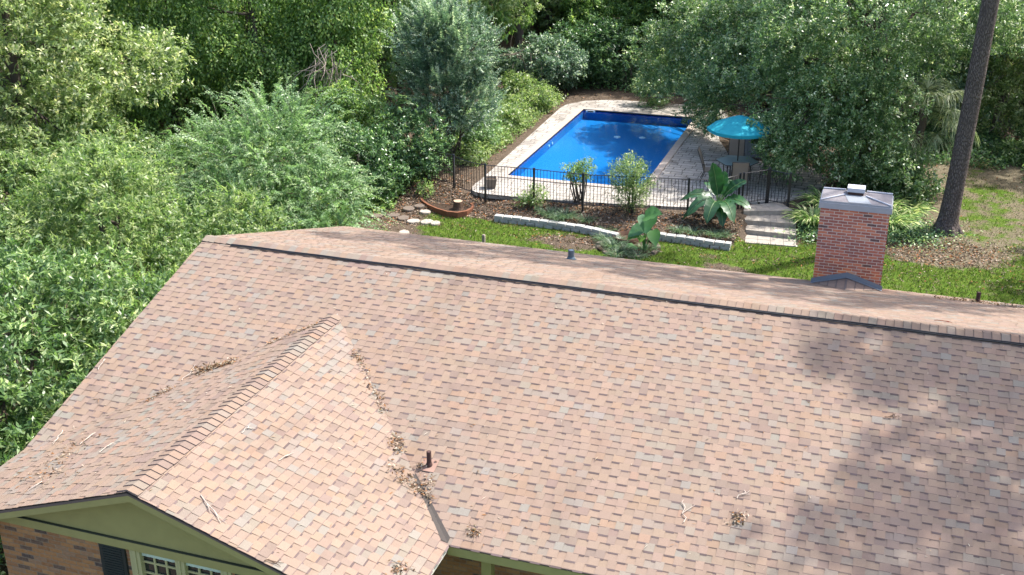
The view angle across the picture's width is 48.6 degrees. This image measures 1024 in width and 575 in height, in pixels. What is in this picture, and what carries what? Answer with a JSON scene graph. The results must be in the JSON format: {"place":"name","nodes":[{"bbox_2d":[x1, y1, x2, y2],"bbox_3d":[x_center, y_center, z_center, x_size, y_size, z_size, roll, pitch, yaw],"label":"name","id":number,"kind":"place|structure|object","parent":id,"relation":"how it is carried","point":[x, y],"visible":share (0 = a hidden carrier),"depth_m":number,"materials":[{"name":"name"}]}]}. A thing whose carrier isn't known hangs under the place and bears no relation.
{"place":"outdoors","nodes":[
{"label":"outdoors","id":0,"kind":"place"},
{"bbox_2d":[0,4,1023,574],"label":"ground","id":1,"kind":"structure","parent":0,"point":[990,180],"depth_m":35.18,"materials":[{"name":"plant"}]},
{"bbox_2d":[0,216,31,376],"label":"laurel tree","id":2,"kind":"object","parent":1,"relation":"on","point":[3,227],"visible":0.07,"depth_m":25.81,"materials":[{"name":"green plant"}]},
{"bbox_2d":[0,0,144,143],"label":"vine covered tree","id":3,"kind":"object","parent":1,"relation":"on","point":[80,105],"visible":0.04,"depth_m":41.22,"materials":[{"name":"green plant"}]},
{"bbox_2d":[0,276,153,574],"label":"undergrowth","id":4,"kind":"object","parent":1,"relation":"on","point":[55,395],"visible":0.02,"depth_m":25.37,"materials":[{"name":"green plant"}]},
{"bbox_2d":[0,99,157,258],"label":"young tree","id":5,"kind":"object","parent":1,"relation":"on","point":[45,130],"visible":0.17,"depth_m":32.44,"materials":[{"name":"green plant"}]},
{"bbox_2d":[0,234,179,464],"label":"laurel tree","id":6,"kind":"object","parent":1,"relation":"on","point":[27,415],"visible":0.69,"depth_m":21.38,"materials":[{"name":"green plant"}]},
{"bbox_2d":[0,0,196,197],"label":"broadleaf tree","id":7,"kind":"object","parent":1,"relation":"on","point":[53,12],"visible":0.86,"depth_m":33.27,"materials":[{"name":"green plant"}]},
{"bbox_2d":[0,129,300,353],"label":"laurel tree","id":8,"kind":"object","parent":1,"relation":"on","point":[83,198],"visible":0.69,"depth_m":26.59,"materials":[{"name":"green plant"}]},
{"bbox_2d":[91,0,238,143],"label":"vine covered tree","id":9,"kind":"object","parent":1,"relation":"on","point":[161,14],"visible":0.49,"depth_m":40.90,"materials":[{"name":"green plant"}]},
{"bbox_2d":[114,0,230,118],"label":"vine covered tree","id":10,"kind":"object","parent":1,"relation":"on","point":[186,99],"visible":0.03,"depth_m":45.58,"materials":[{"name":"green plant"}]},
{"bbox_2d":[157,0,268,86],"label":"woodland tree","id":11,"kind":"object","parent":1,"relation":"on","point":[241,31],"visible":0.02,"depth_m":50.34,"materials":[{"name":"green plant"}]},
{"bbox_2d":[0,116,436,294],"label":"undergrowth","id":12,"kind":"object","parent":1,"relation":"on","point":[383,204],"visible":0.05,"depth_m":36.87,"materials":[{"name":"green plant"}]},
{"bbox_2d":[267,91,321,153],"bbox_3d":[-7.297,-5.596,38.916,1.846,2.378,2.302,0,23,0],"label":"mimosa sapling","id":13,"kind":"object","parent":12,"relation":"on","point":[289,97],"visible":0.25,"depth_m":38.50,"materials":[{"name":"green plant"}]},
{"bbox_2d":[297,102,362,178],"bbox_3d":[-6.070,-4.747,37.008,1.584,2.681,2.277,11,25,25],"label":"mimosa sapling","id":14,"kind":"object","parent":12,"relation":"on","point":[324,109],"visible":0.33,"depth_m":36.81,"materials":[{"name":"green plant"}]},
{"bbox_2d":[363,90,424,135],"bbox_3d":[-3.898,-5.638,38.690,2.187,2.209,1.880,-1,23,-2],"label":"mimosa sapling","id":15,"kind":"object","parent":12,"relation":"on","point":[401,101],"visible":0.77,"depth_m":38.39,"materials":[{"name":"green plant"}]},
{"bbox_2d":[174,0,323,140],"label":"vine covered tree","id":16,"kind":"object","parent":1,"relation":"on","point":[253,62],"visible":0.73,"depth_m":40.89,"materials":[{"name":"green plant"}]},
{"bbox_2d":[135,70,397,239],"bbox_3d":[-7.828,-2.750,34.427,9.800,6.900,7.944,7,24,17],"label":"arching shrub","id":17,"kind":"object","parent":1,"relation":"on","point":[269,179],"visible":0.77,"depth_m":33.65,"materials":[{"name":"green plant"}]},
{"bbox_2d":[225,0,365,86],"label":"woodland tree","id":18,"kind":"object","parent":1,"relation":"on","point":[289,18],"visible":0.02,"depth_m":50.26,"materials":[{"name":"green plant"}]},
{"bbox_2d":[256,0,402,140],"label":"vine covered tree","id":19,"kind":"object","parent":1,"relation":"on","point":[350,14],"visible":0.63,"depth_m":41.08,"materials":[{"name":"green plant"}]},
{"bbox_2d":[285,44,361,105],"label":"dead branches","id":20,"kind":"object","parent":19,"relation":"hanging from","point":[324,68],"visible":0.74,"depth_m":39.73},
{"bbox_2d":[303,76,408,165],"bbox_3d":[-5.547,-5.451,39.083,3.922,3.446,3.015,7,24,17],"label":"camellia shrub","id":21,"kind":"object","parent":1,"relation":"on","point":[356,103],"visible":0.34,"depth_m":38.78,"materials":[{"name":"green plant"}]},
{"bbox_2d":[302,109,415,207],"bbox_3d":[-5.214,-4.244,37.202,3.922,3.058,2.676,19,29,38],"label":"camellia shrub","id":22,"kind":"object","parent":1,"relation":"on","point":[370,142],"visible":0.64,"depth_m":36.65,"materials":[{"name":"green plant"}]},
{"bbox_2d":[354,97,456,180],"bbox_3d":[-3.556,-4.947,38.367,3.678,3.100,2.774,7,24,17],"label":"camellia shrub","id":23,"kind":"object","parent":1,"relation":"on","point":[398,136],"visible":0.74,"depth_m":37.67,"materials":[{"name":"green plant"}]},
{"bbox_2d":[360,0,466,113],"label":"pale tree","id":24,"kind":"object","parent":1,"relation":"on","point":[406,4],"visible":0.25,"depth_m":44.44,"materials":[{"name":"green plant"}]},
{"bbox_2d":[411,178,437,197],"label":"shrub","id":25,"kind":"object","parent":1,"relation":"on","point":[425,188],"visible":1,"depth_m":37.10,"materials":[{"name":"green plant"}]},
{"bbox_2d":[337,0,533,91],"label":"woodland tree","id":26,"kind":"object","parent":1,"relation":"on","point":[503,20],"visible":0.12,"depth_m":47.57,"materials":[{"name":"green plant"}]},
{"bbox_2d":[420,197,473,217],"bbox_3d":[-2.103,-2.635,36.737,1.236,0.270,2.214,-17,28,-35],"label":"edged bed","id":27,"kind":"object","parent":1,"relation":"on","point":[448,210],"visible":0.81,"depth_m":36.17,"materials":[{"name":"brick"}]},
{"bbox_2d":[453,199,463,209],"bbox_3d":[-1.721,-2.622,36.200,0.362,0.303,0.390,-14,26,-30],"label":"tree stump","id":28,"kind":"object","parent":27,"relation":"on","point":[457,204],"visible":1,"depth_m":36.09,"materials":[{"name":"wood"}]},
{"bbox_2d":[379,0,515,161],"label":"silver tree","id":29,"kind":"object","parent":1,"relation":"on","point":[448,43],"visible":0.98,"depth_m":38.54,"materials":[{"name":"green plant"}]},
{"bbox_2d":[451,102,504,150],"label":"garden shrub","id":30,"kind":"object","parent":1,"relation":"on","point":[488,133],"visible":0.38,"depth_m":41.34,"materials":[{"name":"green plant"}]},
{"bbox_2d":[417,84,565,166],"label":"undergrowth","id":31,"kind":"object","parent":1,"relation":"on","point":[483,150],"visible":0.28,"depth_m":42.08,"materials":[{"name":"green plant"}]},
{"bbox_2d":[450,0,548,98],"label":"pale tree","id":32,"kind":"object","parent":1,"relation":"on","point":[512,5],"visible":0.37,"depth_m":46.02,"materials":[{"name":"green plant"}]},
{"bbox_2d":[484,92,532,128],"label":"garden shrub","id":33,"kind":"object","parent":1,"relation":"on","point":[511,110],"visible":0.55,"depth_m":44.21,"materials":[{"name":"green plant"}]},
{"bbox_2d":[0,184,1023,574],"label":"brick house","id":34,"kind":"structure","parent":1,"relation":"on","point":[724,410],"depth_m":16.32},
{"bbox_2d":[14,434,100,489],"bbox_3d":[-6.508,2.528,15.874,1.197,0.536,1.816,-3,23,-7],"label":"leaf pile","id":35,"kind":"object","parent":34,"relation":"on","point":[74,444],"visible":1,"depth_m":15.95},
{"bbox_2d":[129,550,231,574],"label":"window","id":36,"kind":"structure","parent":34,"relation":"in","point":[141,563],"depth_m":14.89,"materials":[{"name":"green glass"}]},
{"bbox_2d":[187,355,240,375],"bbox_3d":[-4.781,1.274,18.212,0.924,0.354,0.522,-4,23,-10],"label":"leaf pile","id":37,"kind":"object","parent":34,"relation":"on","point":[208,368],"visible":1,"depth_m":18.17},
{"bbox_2d":[263,322,317,346],"bbox_3d":[-3.621,0.740,18.616,1.089,0.280,0.320,-10,25,-22],"label":"leaf pile","id":38,"kind":"object","parent":34,"relation":"on","point":[290,332],"visible":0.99,"depth_m":18.63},
{"bbox_2d":[348,347,389,415],"bbox_3d":[-2.173,1.458,17.600,0.425,0.461,1.819,-9,24,-21],"label":"leaf pile","id":39,"kind":"object","parent":34,"relation":"on","point":[369,378],"visible":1,"depth_m":17.60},
{"bbox_2d":[387,431,404,454],"bbox_3d":[-1.686,2.271,16.435,0.446,0.253,0.522,7,24,17],"label":"leaf pile","id":40,"kind":"object","parent":34,"relation":"on","point":[391,445],"visible":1,"depth_m":16.47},
{"bbox_2d":[385,559,414,574],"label":"leaf pile","id":41,"kind":"object","parent":34,"relation":"on","point":[396,568],"visible":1,"depth_m":14.31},
{"bbox_2d":[382,458,434,496],"bbox_3d":[-1.485,2.687,15.845,0.844,0.332,0.602,7,24,17],"label":"leaf pile","id":42,"kind":"object","parent":34,"relation":"on","point":[418,488],"visible":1,"depth_m":15.83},
{"bbox_2d":[465,522,483,539],"bbox_3d":[-0.499,3.255,15.138,0.359,0.252,0.385,21,31,41],"label":"leaf pile","id":43,"kind":"object","parent":34,"relation":"on","point":[471,532],"visible":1,"depth_m":15.10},
{"bbox_2d":[1,266,1019,574],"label":"pine straw","id":44,"kind":"object","parent":34,"relation":"on","point":[487,434],"visible":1,"depth_m":16.12,"materials":[{"name":"brown plant"}]},
{"bbox_2d":[230,244,1023,345],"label":"roof ridge","id":45,"kind":"object","parent":34,"relation":"on","point":[714,305],"visible":1,"depth_m":18.55,"materials":[{"name":"brown"}]},
{"bbox_2d":[726,509,748,525],"bbox_3d":[2.957,3.040,14.898,0.352,0.217,0.397,7,24,17],"label":"leaf pile","id":46,"kind":"object","parent":34,"relation":"on","point":[736,516],"visible":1,"depth_m":14.86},
{"bbox_2d":[931,295,1023,308],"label":"leaf pile","id":47,"kind":"object","parent":34,"relation":"on","point":[965,299],"visible":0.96,"depth_m":21.94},
{"bbox_2d":[514,1,527,64],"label":"dark trunk tree","id":48,"kind":"object","parent":1,"relation":"on","point":[519,33],"visible":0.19,"depth_m":52.48,"materials":[{"name":"brown plant"}]},
{"bbox_2d":[493,38,562,79],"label":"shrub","id":49,"kind":"object","parent":1,"relation":"on","point":[522,58],"visible":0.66,"depth_m":48.84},
{"bbox_2d":[500,69,559,114],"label":"garden shrub","id":50,"kind":"object","parent":1,"relation":"on","point":[517,82],"visible":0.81,"depth_m":47.29,"materials":[{"name":"green plant"}]},
{"bbox_2d":[510,183,550,209],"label":"weed plant","id":51,"kind":"object","parent":1,"relation":"on","point":[530,198],"visible":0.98,"depth_m":35.86,"materials":[{"name":"green plant"}]},
{"bbox_2d":[497,29,590,90],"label":"garden shrub","id":52,"kind":"object","parent":1,"relation":"on","point":[551,72],"visible":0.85,"depth_m":49.09,"materials":[{"name":"green plant"}]},
{"bbox_2d":[533,206,559,217],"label":"grass clump","id":53,"kind":"object","parent":1,"relation":"on","point":[547,211],"visible":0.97,"depth_m":35.51,"materials":[{"name":"green plant"}]},
{"bbox_2d":[514,0,593,43],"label":"woodland tree","id":54,"kind":"object","parent":1,"relation":"on","point":[546,22],"visible":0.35,"depth_m":54.31,"materials":[{"name":"green plant"}]},
{"bbox_2d":[494,214,620,238],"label":"retaining wall","id":55,"kind":"structure","parent":1,"relation":"on","point":[554,224],"depth_m":34.91,"materials":[{"name":"stone"}]},
{"bbox_2d":[551,205,578,219],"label":"grass clump","id":56,"kind":"object","parent":1,"relation":"on","point":[571,214],"visible":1,"depth_m":35.27,"materials":[{"name":"green plant"}]},
{"bbox_2d":[404,143,741,212],"bbox_3d":[1.437,-3.328,36.406,11.504,1.417,1.712,7,24,17],"label":"iron fence","id":57,"kind":"object","parent":1,"relation":"on","point":[501,195],"visible":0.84,"depth_m":35.62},
{"bbox_2d":[741,169,769,207],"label":"fence gate","id":58,"kind":"structure","parent":57,"relation":"attached to","point":[744,173],"depth_m":35.48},
{"bbox_2d":[573,212,598,222],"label":"grass clump","id":59,"kind":"object","parent":1,"relation":"on","point":[586,218],"visible":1,"depth_m":35.00,"materials":[{"name":"green plant"}]},
{"bbox_2d":[544,12,641,86],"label":"garden shrub","id":60,"kind":"object","parent":1,"relation":"on","point":[595,48],"visible":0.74,"depth_m":50.20,"materials":[{"name":"green plant"}]},
{"bbox_2d":[497,107,696,190],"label":"swimming pool","id":61,"kind":"structure","parent":1,"relation":"in","point":[654,140],"depth_m":43.63,"materials":[{"name":"blue liquid"}]},
{"bbox_2d":[592,232,622,242],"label":"grass clump","id":62,"kind":"object","parent":1,"relation":"on","point":[600,237],"visible":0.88,"depth_m":33.88,"materials":[{"name":"green plant"}]},
{"bbox_2d":[559,0,666,52],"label":"garden shrub","id":63,"kind":"object","parent":1,"relation":"on","point":[640,9],"visible":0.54,"depth_m":51.70,"materials":[{"name":"green plant"}]},
{"bbox_2d":[596,231,660,257],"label":"ground cover","id":64,"kind":"object","parent":1,"relation":"on","point":[633,241],"visible":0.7,"depth_m":33.38,"materials":[{"name":"plant"}]},
{"bbox_2d":[597,234,629,249],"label":"grass clump","id":65,"kind":"object","parent":64,"relation":"in","point":[609,244],"visible":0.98,"depth_m":33.38,"materials":[{"name":"green plant"}]},
{"bbox_2d":[604,246,633,257],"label":"grass clump","id":66,"kind":"object","parent":64,"relation":"on","point":[612,252],"visible":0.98,"depth_m":32.74,"materials":[{"name":"green plant"}]},
{"bbox_2d":[612,240,639,252],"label":"grass clump","id":67,"kind":"object","parent":64,"relation":"on","point":[626,247],"visible":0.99,"depth_m":33.10,"materials":[{"name":"green plant"}]},
{"bbox_2d":[625,249,650,260],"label":"grass clump","id":68,"kind":"object","parent":64,"relation":"on","point":[636,254],"visible":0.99,"depth_m":32.62,"materials":[{"name":"green plant"}]},
{"bbox_2d":[625,206,662,249],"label":"elephant ear plant","id":69,"kind":"object","parent":64,"relation":"in","point":[646,222],"visible":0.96,"depth_m":32.83,"materials":[{"name":"green plant"}]},
{"bbox_2d":[633,243,660,251],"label":"grass clump","id":70,"kind":"object","parent":64,"relation":"on","point":[651,248],"visible":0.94,"depth_m":33.17,"materials":[{"name":"green plant"}]},
{"bbox_2d":[603,149,659,212],"bbox_3d":[3.683,-3.258,35.075,1.852,2.234,1.435,7,24,17],"label":"feathery shrub","id":71,"kind":"object","parent":1,"relation":"on","point":[628,186],"visible":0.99,"depth_m":34.89,"materials":[{"name":"green plant"}]},
{"bbox_2d":[576,0,700,54],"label":"woodland tree","id":72,"kind":"object","parent":1,"relation":"on","point":[661,16],"visible":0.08,"depth_m":54.84,"materials":[{"name":"green plant"}]},
{"bbox_2d":[472,100,829,208],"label":"pool deck","id":73,"kind":"structure","parent":1,"relation":"on","point":[684,162],"depth_m":38.32,"materials":[{"name":"concrete"}]},
{"bbox_2d":[486,176,496,188],"bbox_3d":[-0.687,-3.455,37.299,0.380,0.340,0.380,-1,23,-1],"label":"planter pot","id":74,"kind":"object","parent":73,"relation":"on","point":[494,181],"visible":0.67,"depth_m":37.18,"materials":[{"name":"concrete"}]},
{"bbox_2d":[697,146,719,182],"bbox_3d":[6.553,-4.091,37.741,0.775,1.138,0.584,5,23,12],"label":"patio chair","id":75,"kind":"object","parent":73,"relation":"on","point":[706,169],"visible":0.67,"depth_m":37.71,"materials":[{"name":"brown metal"}]},
{"bbox_2d":[727,138,744,171],"bbox_3d":[7.671,-4.513,38.736,0.586,1.138,0.774,4,23,9],"label":"patio chair","id":76,"kind":"object","parent":73,"relation":"on","point":[733,145],"visible":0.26,"depth_m":38.86,"materials":[{"name":"brown metal"}]},
{"bbox_2d":[716,155,759,180],"bbox_3d":[7.486,-3.873,37.728,1.426,0.730,1.307,7,24,17],"label":"patio table","id":77,"kind":"object","parent":73,"relation":"on","point":[727,160],"visible":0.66,"depth_m":37.71,"materials":[{"name":"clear glass"}]},
{"bbox_2d":[729,162,749,195],"bbox_3d":[7.348,-3.595,36.551,0.586,1.138,0.774,4,23,9],"label":"patio chair","id":78,"kind":"object","parent":73,"relation":"on","point":[739,167],"visible":0.66,"depth_m":36.20,"materials":[{"name":"brown metal"}]},
{"bbox_2d":[707,112,772,179],"bbox_3d":[7.484,-4.625,37.413,2.006,2.360,2.006,-6,24,-14],"label":"patio umbrella","id":79,"kind":"object","parent":73,"relation":"on","point":[734,127],"visible":0.77,"depth_m":36.60,"materials":[{"name":"teal fabric"}]},
{"bbox_2d":[744,139,762,158],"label":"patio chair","id":80,"kind":"object","parent":73,"relation":"on","point":[748,146],"visible":0.04,"depth_m":40.66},
{"bbox_2d":[767,167,791,206],"bbox_3d":[8.360,-3.055,35.511,0.829,1.349,0.129,16,28,34],"label":"iron fence","id":81,"kind":"object","parent":73,"relation":"on","point":[789,188],"visible":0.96,"depth_m":35.42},
{"bbox_2d":[636,51,706,82],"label":"garden shrub","id":82,"kind":"object","parent":1,"relation":"on","point":[637,63],"visible":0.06,"depth_m":50.34,"materials":[{"name":"green plant"}]},
{"bbox_2d":[666,224,691,233],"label":"grass clump","id":83,"kind":"object","parent":1,"relation":"on","point":[677,230],"visible":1,"depth_m":34.14,"materials":[{"name":"green plant"}]},
{"bbox_2d":[342,90,1023,294],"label":"leaf litter","id":84,"kind":"object","parent":1,"relation":"on","point":[737,235],"visible":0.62,"depth_m":34.62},
{"bbox_2d":[559,155,596,203],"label":"nandina shrub","id":85,"kind":"object","parent":84,"relation":"on","point":[578,168],"visible":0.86,"depth_m":35.65,"materials":[{"name":"green plant"}]},
{"bbox_2d":[680,225,703,235],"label":"grass clump","id":86,"kind":"object","parent":1,"relation":"on","point":[692,232],"visible":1,"depth_m":33.93,"materials":[{"name":"green plant"}]},
{"bbox_2d":[659,232,731,250],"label":"retaining wall","id":87,"kind":"structure","parent":1,"relation":"on","point":[703,242],"depth_m":33.52,"materials":[{"name":"stone"}]},
{"bbox_2d":[702,226,725,237],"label":"grass clump","id":88,"kind":"object","parent":1,"relation":"on","point":[709,232],"visible":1,"depth_m":33.80,"materials":[{"name":"green plant"}]},
{"bbox_2d":[680,163,750,226],"bbox_3d":[6.152,-2.793,34.395,1.891,2.035,2.152,-4,23,-8],"label":"banana plant","id":89,"kind":"object","parent":1,"relation":"on","point":[719,184],"visible":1,"depth_m":34.20,"materials":[{"name":"green plant"}]},
{"bbox_2d":[412,154,1023,303],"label":"lawn grass","id":90,"kind":"structure","parent":1,"relation":"on","point":[799,273],"depth_m":32.60,"materials":[{"name":"plant"}]},
{"bbox_2d":[486,47,1023,205],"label":"undergrowth","id":91,"kind":"object","parent":1,"relation":"on","point":[984,138],"visible":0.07,"depth_m":43.30,"materials":[{"name":"green plant"}]},
{"bbox_2d":[743,202,795,246],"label":"garden steps","id":92,"kind":"structure","parent":1,"relation":"on","point":[762,221],"depth_m":34.54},
{"bbox_2d":[748,53,817,107],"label":"background shrub","id":93,"kind":"object","parent":1,"relation":"on","point":[774,88],"visible":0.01,"depth_m":46.66,"materials":[{"name":"green plant"}]},
{"bbox_2d":[781,201,819,227],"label":"ginger clump","id":94,"kind":"object","parent":1,"relation":"on","point":[813,216],"visible":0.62,"depth_m":34.62,"materials":[{"name":"green plant"}]},
{"bbox_2d":[793,183,845,208],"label":"ginger clump","id":95,"kind":"object","parent":1,"relation":"on","point":[814,198],"visible":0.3,"depth_m":35.62,"materials":[{"name":"green plant"}]},
{"bbox_2d":[620,0,1023,186],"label":"live oak","id":96,"kind":"object","parent":1,"relation":"on","point":[814,88],"visible":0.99,"depth_m":36.63,"materials":[{"name":"green plant"}]},
{"bbox_2d":[769,0,893,57],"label":"woodland tree","id":97,"kind":"object","parent":1,"relation":"on","point":[851,8],"visible":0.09,"depth_m":49.27,"materials":[{"name":"green plant"}]},
{"bbox_2d":[830,0,875,140],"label":"dark trunk tree","id":98,"kind":"object","parent":1,"relation":"on","point":[865,14],"visible":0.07,"depth_m":40.63,"materials":[{"name":"brown plant"}]},
{"bbox_2d":[773,189,1000,256],"bbox_3d":[11.504,-1.938,34.531,6.687,0.692,4.875,7,24,17],"label":"ground cover","id":99,"kind":"object","parent":1,"relation":"on","point":[906,232],"visible":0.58,"depth_m":33.99,"materials":[{"name":"green plant"}]},
{"bbox_2d":[847,142,946,206],"bbox_3d":[12.537,-3.511,36.670,3.606,2.467,2.230,7,24,17],"label":"background shrub","id":100,"kind":"object","parent":1,"relation":"on","point":[913,185],"visible":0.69,"depth_m":36.32,"materials":[{"name":"green plant"}]},
{"bbox_2d":[874,188,919,216],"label":"ginger clump","id":101,"kind":"object","parent":1,"relation":"on","point":[900,201],"visible":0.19,"depth_m":35.60,"materials":[{"name":"green plant"}]},
{"bbox_2d":[888,202,928,228],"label":"ginger clump","id":102,"kind":"object","parent":1,"relation":"on","point":[901,218],"visible":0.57,"depth_m":34.56,"materials":[{"name":"green plant"}]},
{"bbox_2d":[893,195,937,217],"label":"ginger clump","id":103,"kind":"object","parent":1,"relation":"on","point":[922,209],"visible":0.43,"depth_m":35.79,"materials":[{"name":"green plant"}]},
{"bbox_2d":[866,72,979,174],"bbox_3d":[13.402,-5.040,37.121,3.649,4.115,3.300,7,24,17],"label":"sabal palm","id":104,"kind":"object","parent":1,"relation":"on","point":[951,119],"visible":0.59,"depth_m":36.46,"materials":[{"name":"green plant"}]},
{"bbox_2d":[863,0,1021,130],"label":"background shrub","id":105,"kind":"object","parent":1,"relation":"on","point":[962,64],"visible":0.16,"depth_m":42.04,"materials":[{"name":"green plant"}]},
{"bbox_2d":[930,0,999,237],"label":"pine tree","id":106,"kind":"object","parent":1,"relation":"on","point":[947,220],"visible":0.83,"depth_m":33.02,"materials":[{"name":"brown plant"}]},
{"bbox_2d":[922,10,1023,139],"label":"background shrub","id":107,"kind":"object","parent":1,"relation":"on","point":[1005,67],"visible":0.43,"depth_m":42.17,"materials":[{"name":"green plant"}]},
{"bbox_2d":[986,55,1023,130],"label":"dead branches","id":108,"kind":"object","parent":107,"relation":"attached to","point":[1006,91],"visible":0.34,"depth_m":42.18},
{"bbox_2d":[991,135,1023,165],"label":"background shrub","id":109,"kind":"object","parent":1,"relation":"on","point":[1015,154],"visible":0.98,"depth_m":40.96,"materials":[{"name":"green plant"}]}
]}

